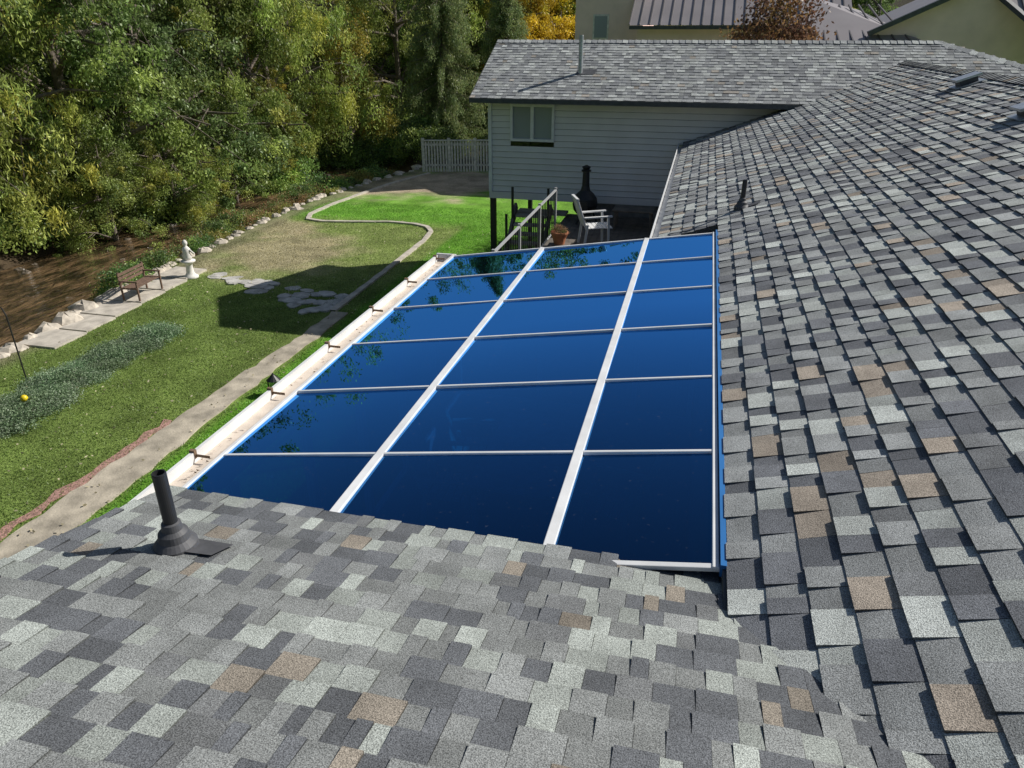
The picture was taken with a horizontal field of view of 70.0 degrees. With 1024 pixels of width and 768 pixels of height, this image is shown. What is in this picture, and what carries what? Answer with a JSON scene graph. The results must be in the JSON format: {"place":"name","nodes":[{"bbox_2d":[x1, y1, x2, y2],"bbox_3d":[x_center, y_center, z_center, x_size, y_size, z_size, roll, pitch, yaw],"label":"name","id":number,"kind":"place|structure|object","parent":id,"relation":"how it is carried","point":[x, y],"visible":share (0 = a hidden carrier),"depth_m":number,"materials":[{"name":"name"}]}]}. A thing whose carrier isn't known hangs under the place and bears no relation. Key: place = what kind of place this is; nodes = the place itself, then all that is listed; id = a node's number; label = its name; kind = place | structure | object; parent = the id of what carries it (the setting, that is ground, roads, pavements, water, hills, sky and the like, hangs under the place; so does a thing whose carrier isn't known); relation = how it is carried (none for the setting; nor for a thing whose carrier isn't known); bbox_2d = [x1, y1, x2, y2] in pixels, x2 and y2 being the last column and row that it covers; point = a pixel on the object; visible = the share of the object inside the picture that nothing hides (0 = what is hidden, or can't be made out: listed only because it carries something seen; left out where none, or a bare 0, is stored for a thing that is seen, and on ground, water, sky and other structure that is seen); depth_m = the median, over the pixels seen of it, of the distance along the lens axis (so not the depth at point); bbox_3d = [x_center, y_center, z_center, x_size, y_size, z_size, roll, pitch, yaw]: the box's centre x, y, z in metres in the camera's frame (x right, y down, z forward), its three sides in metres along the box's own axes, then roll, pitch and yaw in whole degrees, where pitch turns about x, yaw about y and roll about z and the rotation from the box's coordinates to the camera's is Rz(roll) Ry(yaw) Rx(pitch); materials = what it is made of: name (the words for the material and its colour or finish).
{"place":"outdoors","nodes":[
{"label":"outdoors","id":0,"kind":"place"},
{"bbox_2d":[18,266,206,348],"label":"concrete slab path","id":1,"kind":"structure","parent":0,"point":[113,308],"depth_m":17.85,"materials":[{"name":"beige concrete"}]},
{"bbox_2d":[116,261,162,300],"bbox_3d":[-9.562,-2.652,18.837,0.504,0.722,1.080,4,26,7],"label":"garden bench","id":2,"kind":"object","parent":1,"relation":"on","point":[140,282],"visible":1,"depth_m":18.74,"materials":[{"name":"wood"}]},
{"bbox_2d":[0,311,347,559],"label":"garden path","id":3,"kind":"structure","parent":0,"point":[69,511],"depth_m":11.73,"materials":[{"name":"beige concrete"}]},
{"bbox_2d":[0,128,400,346],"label":"river water","id":4,"kind":"structure","parent":0,"point":[51,281],"depth_m":23.79,"materials":[{"name":"brown liquid"}]},
{"bbox_2d":[0,0,914,542],"bbox_3d":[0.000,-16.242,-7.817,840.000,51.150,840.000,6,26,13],"label":"ground","id":5,"kind":"structure","parent":0,"point":[448,192],"depth_m":17.94,"materials":[{"name":"green plant"}]},
{"bbox_2d":[0,307,27,382],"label":"shepherd hook lamp","id":6,"kind":"object","parent":5,"relation":"on","point":[14,343],"visible":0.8,"depth_m":13.94,"materials":[{"name":"black metal"}]},
{"bbox_2d":[0,0,130,253],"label":"willow tree","id":7,"kind":"object","parent":5,"relation":"on","point":[21,195],"visible":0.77,"depth_m":23.58,"materials":[{"name":"green plant"}]},
{"bbox_2d":[0,419,171,539],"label":"red gravel edging","id":8,"kind":"object","parent":5,"relation":"on","point":[57,492],"visible":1,"depth_m":11.10,"materials":[{"name":"gravel"}]},
{"bbox_2d":[0,319,187,439],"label":"catmint border","id":9,"kind":"object","parent":5,"relation":"on","point":[99,362],"visible":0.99,"depth_m":14.31,"materials":[{"name":"green plant"}]},
{"bbox_2d":[20,395,27,405],"bbox_3d":[-8.784,0.300,13.189,0.130,0.220,0.127,6,26,13],"label":"yellow garden globe","id":10,"kind":"object","parent":9,"relation":"on","point":[23,398],"visible":0.99,"depth_m":13.13,"materials":[{"name":"plastic"}]},
{"bbox_2d":[30,86,171,256],"bbox_3d":[-14.720,-7.577,26.363,4.524,5.974,4.389,-14,29,-27],"label":"alder tree","id":11,"kind":"object","parent":5,"relation":"on","point":[110,189],"visible":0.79,"depth_m":25.93,"materials":[{"name":"green plant"}]},
{"bbox_2d":[0,0,266,230],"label":"cottonwood tree","id":12,"kind":"object","parent":5,"relation":"on","point":[82,63],"visible":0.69,"depth_m":24.39,"materials":[{"name":"green plant"}]},
{"bbox_2d":[0,0,295,228],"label":"box elder tree","id":13,"kind":"object","parent":5,"relation":"on","point":[154,32],"visible":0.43,"depth_m":28.85,"materials":[{"name":"green plant"}]},
{"bbox_2d":[106,95,253,229],"bbox_3d":[-13.572,-8.830,29.434,5.455,5.546,5.460,-4,26,-8],"label":"willow tree","id":14,"kind":"object","parent":5,"relation":"on","point":[168,163],"visible":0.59,"depth_m":28.85,"materials":[{"name":"green plant"}]},
{"bbox_2d":[181,240,198,279],"bbox_3d":[-8.972,-3.457,20.236,0.408,1.080,0.402,6,26,13],"label":"garden statue","id":15,"kind":"object","parent":5,"relation":"on","point":[188,260],"visible":1,"depth_m":20.19,"materials":[{"name":"white stone"}]},
{"bbox_2d":[14,168,387,297],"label":"river stones","id":16,"kind":"object","parent":5,"relation":"on","point":[126,238],"visible":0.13,"depth_m":26.42,"materials":[{"name":"grey stone"}]},
{"bbox_2d":[0,164,421,358],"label":"retaining stones","id":17,"kind":"object","parent":5,"relation":"on","point":[61,319],"visible":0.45,"depth_m":18.84,"materials":[{"name":"grey stone"}]},
{"bbox_2d":[105,0,324,192],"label":"alder tree","id":18,"kind":"object","parent":5,"relation":"on","point":[237,16],"visible":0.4,"depth_m":32.60,"materials":[{"name":"green plant"}]},
{"bbox_2d":[145,0,325,128],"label":"willow tree","id":19,"kind":"object","parent":5,"relation":"on","point":[250,64],"visible":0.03,"depth_m":46.01,"materials":[{"name":"green plant"}]},
{"bbox_2d":[187,77,292,205],"bbox_3d":[-12.664,-10.754,33.075,5.440,5.871,5.283,-5,26,-10],"label":"cottonwood tree","id":20,"kind":"object","parent":5,"relation":"on","point":[242,106],"visible":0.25,"depth_m":32.26,"materials":[{"name":"green plant"}]},
{"bbox_2d":[87,168,396,301],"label":"bank grasses","id":21,"kind":"object","parent":5,"relation":"on","point":[224,226],"visible":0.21,"depth_m":25.52,"materials":[{"name":"green plant"}]},
{"bbox_2d":[0,103,488,254],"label":"riverbank shrubs","id":22,"kind":"object","parent":5,"relation":"on","point":[366,151],"visible":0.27,"depth_m":37.65,"materials":[{"name":"green plant"}]},
{"bbox_2d":[0,216,514,545],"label":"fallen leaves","id":23,"kind":"object","parent":5,"relation":"on","point":[214,349],"visible":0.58,"depth_m":15.76,"materials":[{"name":"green plant"}]},
{"bbox_2d":[137,0,386,156],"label":"willow tree","id":24,"kind":"object","parent":5,"relation":"on","point":[298,10],"visible":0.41,"depth_m":37.45,"materials":[{"name":"green plant"}]},
{"bbox_2d":[266,373,279,386],"bbox_3d":[-4.492,-0.008,13.806,0.260,0.440,0.260,6,26,13],"label":"garden lantern","id":25,"kind":"object","parent":5,"relation":"on","point":[272,379],"visible":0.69,"depth_m":13.71,"materials":[{"name":"black metal"}]},
{"bbox_2d":[207,272,347,314],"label":"flagstone path","id":26,"kind":"structure","parent":5,"relation":"on","point":[259,285],"depth_m":19.14,"materials":[{"name":"grey stone"}]},
{"bbox_2d":[246,58,318,182],"bbox_3d":[-11.960,-13.072,36.672,4.077,6.044,3.484,6,26,12],"label":"birch tree","id":27,"kind":"object","parent":5,"relation":"on","point":[273,73],"visible":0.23,"depth_m":36.18,"materials":[{"name":"green plant"}]},
{"bbox_2d":[300,171,352,193],"bbox_3d":[-8.362,-8.722,32.494,2.875,1.634,3.008,0,26,1],"label":"river shrub","id":28,"kind":"object","parent":5,"relation":"on","point":[338,181],"visible":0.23,"depth_m":32.27,"materials":[{"name":"green plant"}]},
{"bbox_2d":[283,0,402,150],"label":"birch tree","id":29,"kind":"object","parent":5,"relation":"on","point":[339,50],"visible":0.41,"depth_m":41.83,"materials":[{"name":"green plant"}]},
{"bbox_2d":[306,0,425,138],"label":"box elder tree","id":30,"kind":"object","parent":5,"relation":"on","point":[383,67],"visible":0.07,"depth_m":49.80,"materials":[{"name":"green plant"}]},
{"bbox_2d":[306,172,432,311],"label":"garden curb","id":31,"kind":"structure","parent":5,"relation":"on","point":[357,291],"depth_m":25.62,"materials":[{"name":"concrete"}]},
{"bbox_2d":[352,164,392,178],"bbox_3d":[-6.748,-10.066,35.585,2.674,1.452,2.556,2,26,5],"label":"river shrub","id":32,"kind":"object","parent":5,"relation":"on","point":[371,170],"visible":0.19,"depth_m":35.13,"materials":[{"name":"green plant"}]},
{"bbox_2d":[313,0,485,140],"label":"willow tree","id":33,"kind":"object","parent":5,"relation":"on","point":[375,8],"visible":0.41,"depth_m":44.09,"materials":[{"name":"green plant"}]},
{"bbox_2d":[128,230,726,576],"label":"sunroom","id":34,"kind":"structure","parent":5,"relation":"on","point":[568,395],"depth_m":4.83,"materials":[{"name":"blue glass"}]},
{"bbox_2d":[376,0,495,114],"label":"cottonwood tree","id":35,"kind":"object","parent":5,"relation":"on","point":[480,2],"visible":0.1,"depth_m":47.08,"materials":[{"name":"green plant"}]},
{"bbox_2d":[386,0,487,169],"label":"spruce tree","id":36,"kind":"object","parent":5,"relation":"on","point":[435,71],"visible":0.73,"depth_m":40.35,"materials":[{"name":"green plant"}]},
{"bbox_2d":[0,0,898,151],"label":"distant trees","id":37,"kind":"object","parent":5,"relation":"on","point":[873,5],"visible":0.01,"depth_m":56.37,"materials":[{"name":"green plant"}]},
{"bbox_2d":[421,138,488,171],"bbox_3d":[-0.200,-11.230,35.809,8.416,1.580,0.131,-1,26,-1],"label":"picket fence","id":38,"kind":"object","parent":5,"relation":"on","point":[473,144],"visible":0.39,"depth_m":35.73,"materials":[{"name":"paint"}]},
{"bbox_2d":[473,0,530,128],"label":"spruce tree","id":39,"kind":"object","parent":5,"relation":"on","point":[508,24],"visible":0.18,"depth_m":42.41,"materials":[{"name":"green plant"}]},
{"bbox_2d":[457,0,549,105],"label":"birch tree","id":40,"kind":"object","parent":5,"relation":"on","point":[483,14],"visible":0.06,"depth_m":47.58,"materials":[{"name":"green plant"}]},
{"bbox_2d":[472,0,574,107],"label":"yellow ash tree","id":41,"kind":"object","parent":5,"relation":"on","point":[538,22],"visible":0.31,"depth_m":46.96,"materials":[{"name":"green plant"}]},
{"bbox_2d":[538,0,575,39],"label":"yellow ash tree","id":42,"kind":"object","parent":5,"relation":"on","point":[559,13],"visible":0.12,"depth_m":49.47,"materials":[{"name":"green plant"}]},
{"bbox_2d":[491,187,654,251],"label":"wood deck","id":43,"kind":"structure","parent":5,"relation":"on","point":[629,228],"depth_m":16.18,"materials":[{"name":"wood"}]},
{"bbox_2d":[547,241,570,246],"bbox_3d":[0.889,-2.467,13.888,0.400,0.400,0.400,6,26,13],"label":"plant stand","id":44,"kind":"object","parent":43,"relation":"on","point":[551,244],"visible":0.25,"depth_m":13.75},
{"bbox_2d":[550,224,569,244],"bbox_3d":[0.906,-2.827,13.716,0.383,0.398,0.374,6,26,13],"label":"potted plant","id":45,"kind":"object","parent":44,"relation":"on","point":[559,233],"visible":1,"depth_m":13.65,"materials":[{"name":"orange plant"}]},
{"bbox_2d":[572,165,596,224],"bbox_3d":[1.693,-4.344,16.760,0.606,1.307,0.590,6,26,13],"label":"chiminea","id":46,"kind":"object","parent":43,"relation":"on","point":[586,196],"visible":0.79,"depth_m":16.61,"materials":[{"name":"black metal"}]},
{"bbox_2d":[571,194,612,243],"bbox_3d":[1.625,-3.326,14.962,0.775,1.022,0.610,-3,26,-7],"label":"white patio chair","id":47,"kind":"object","parent":43,"relation":"on","point":[601,225],"visible":0.95,"depth_m":14.86,"materials":[{"name":"paint"}]},
{"bbox_2d":[612,205,654,231],"bbox_3d":[2.726,-3.722,16.438,0.900,0.450,0.600,6,26,13],"label":"wood side table","id":48,"kind":"object","parent":43,"relation":"on","point":[649,210],"visible":1,"depth_m":16.24,"materials":[{"name":"wood"}]},
{"bbox_2d":[490,196,658,249],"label":"walls and posts","id":49,"kind":"structure","parent":5,"relation":"on","point":[608,208],"depth_m":18.12,"materials":[{"name":"black metal"}]},
{"bbox_2d":[488,98,781,205],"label":"siding walls","id":50,"kind":"structure","parent":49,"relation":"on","point":[624,152],"depth_m":17.05,"materials":[{"name":"white paint"}]},
{"bbox_2d":[510,104,554,141],"bbox_3d":[0.471,-6.095,17.081,1.050,0.830,0.060,6,26,13],"label":"window","id":51,"kind":"structure","parent":50,"relation":"attached to","point":[532,123],"depth_m":17.09,"materials":[{"name":"white paint"}]},
{"bbox_2d":[469,39,1023,109],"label":"roof body","id":52,"kind":"structure","parent":50,"relation":"on","point":[680,104],"depth_m":16.36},
{"bbox_2d":[575,35,596,74],"bbox_3d":[1.723,-7.544,16.801,0.480,0.850,0.250,6,26,13],"label":"flue pipe","id":53,"kind":"object","parent":52,"relation":"on","point":[580,71],"visible":1,"depth_m":16.85,"materials":[{"name":"metal"}]},
{"bbox_2d":[469,42,1023,104],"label":"roof shingles","id":54,"kind":"object","parent":52,"relation":"on","point":[521,70],"visible":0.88,"depth_m":16.45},
{"bbox_2d":[187,144,998,767],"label":"house body","id":55,"kind":"structure","parent":5,"relation":"on","point":[657,228],"depth_m":8.45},
{"bbox_2d":[151,469,233,556],"bbox_3d":[-1.341,0.547,2.975,0.302,0.420,0.179,6,26,13],"label":"vent pipe","id":56,"kind":"object","parent":55,"relation":"on","point":[176,536],"visible":0.94,"depth_m":2.98,"materials":[{"name":"black plastic"}]},
{"bbox_2d":[0,485,934,767],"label":"roof shingles","id":57,"kind":"object","parent":55,"relation":"on","point":[280,635],"visible":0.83,"depth_m":2.35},
{"bbox_2d":[659,132,717,236],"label":"roof shingles","id":58,"kind":"object","parent":55,"relation":"on","point":[691,205],"visible":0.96,"depth_m":10.73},
{"bbox_2d":[734,179,759,210],"bbox_3d":[2.797,-2.212,8.651,0.302,0.390,0.179,6,26,13],"label":"roof vent pipe","id":59,"kind":"object","parent":55,"relation":"on","point":[741,204],"visible":0.94,"depth_m":8.64,"materials":[{"name":"black plastic"}]},
{"bbox_2d":[715,64,1023,767],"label":"roof shingles","id":60,"kind":"object","parent":55,"relation":"on","point":[871,266],"visible":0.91,"depth_m":3.80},
{"bbox_2d":[899,60,1023,84],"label":"ridge caps","id":61,"kind":"object","parent":60,"relation":"on","point":[1006,78],"visible":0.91,"depth_m":11.93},
{"bbox_2d":[948,71,985,89],"bbox_3d":[6.792,-4.527,10.910,0.389,0.241,0.400,6,26,13],"label":"roof box vent","id":62,"kind":"object","parent":60,"relation":"on","point":[968,79],"visible":1,"depth_m":10.81,"materials":[{"name":"metal"}]},
{"bbox_2d":[1006,102,1023,121],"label":"roof box vent","id":63,"kind":"object","parent":60,"relation":"on","point":[1019,110],"visible":1,"depth_m":8.02,"materials":[{"name":"metal"}]},
{"bbox_2d":[575,0,851,39],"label":"stucco house","id":64,"kind":"structure","parent":5,"relation":"on","point":[617,19],"depth_m":30.66,"materials":[{"name":"paint"}]},
{"bbox_2d":[719,0,836,40],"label":"red plum tree","id":65,"kind":"object","parent":5,"relation":"on","point":[762,27],"visible":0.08,"depth_m":22.51,"materials":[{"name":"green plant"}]},
{"bbox_2d":[804,0,1023,63],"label":"stucco garage","id":66,"kind":"structure","parent":0,"point":[993,27],"depth_m":22.89,"materials":[{"name":"paint"}]}
]}

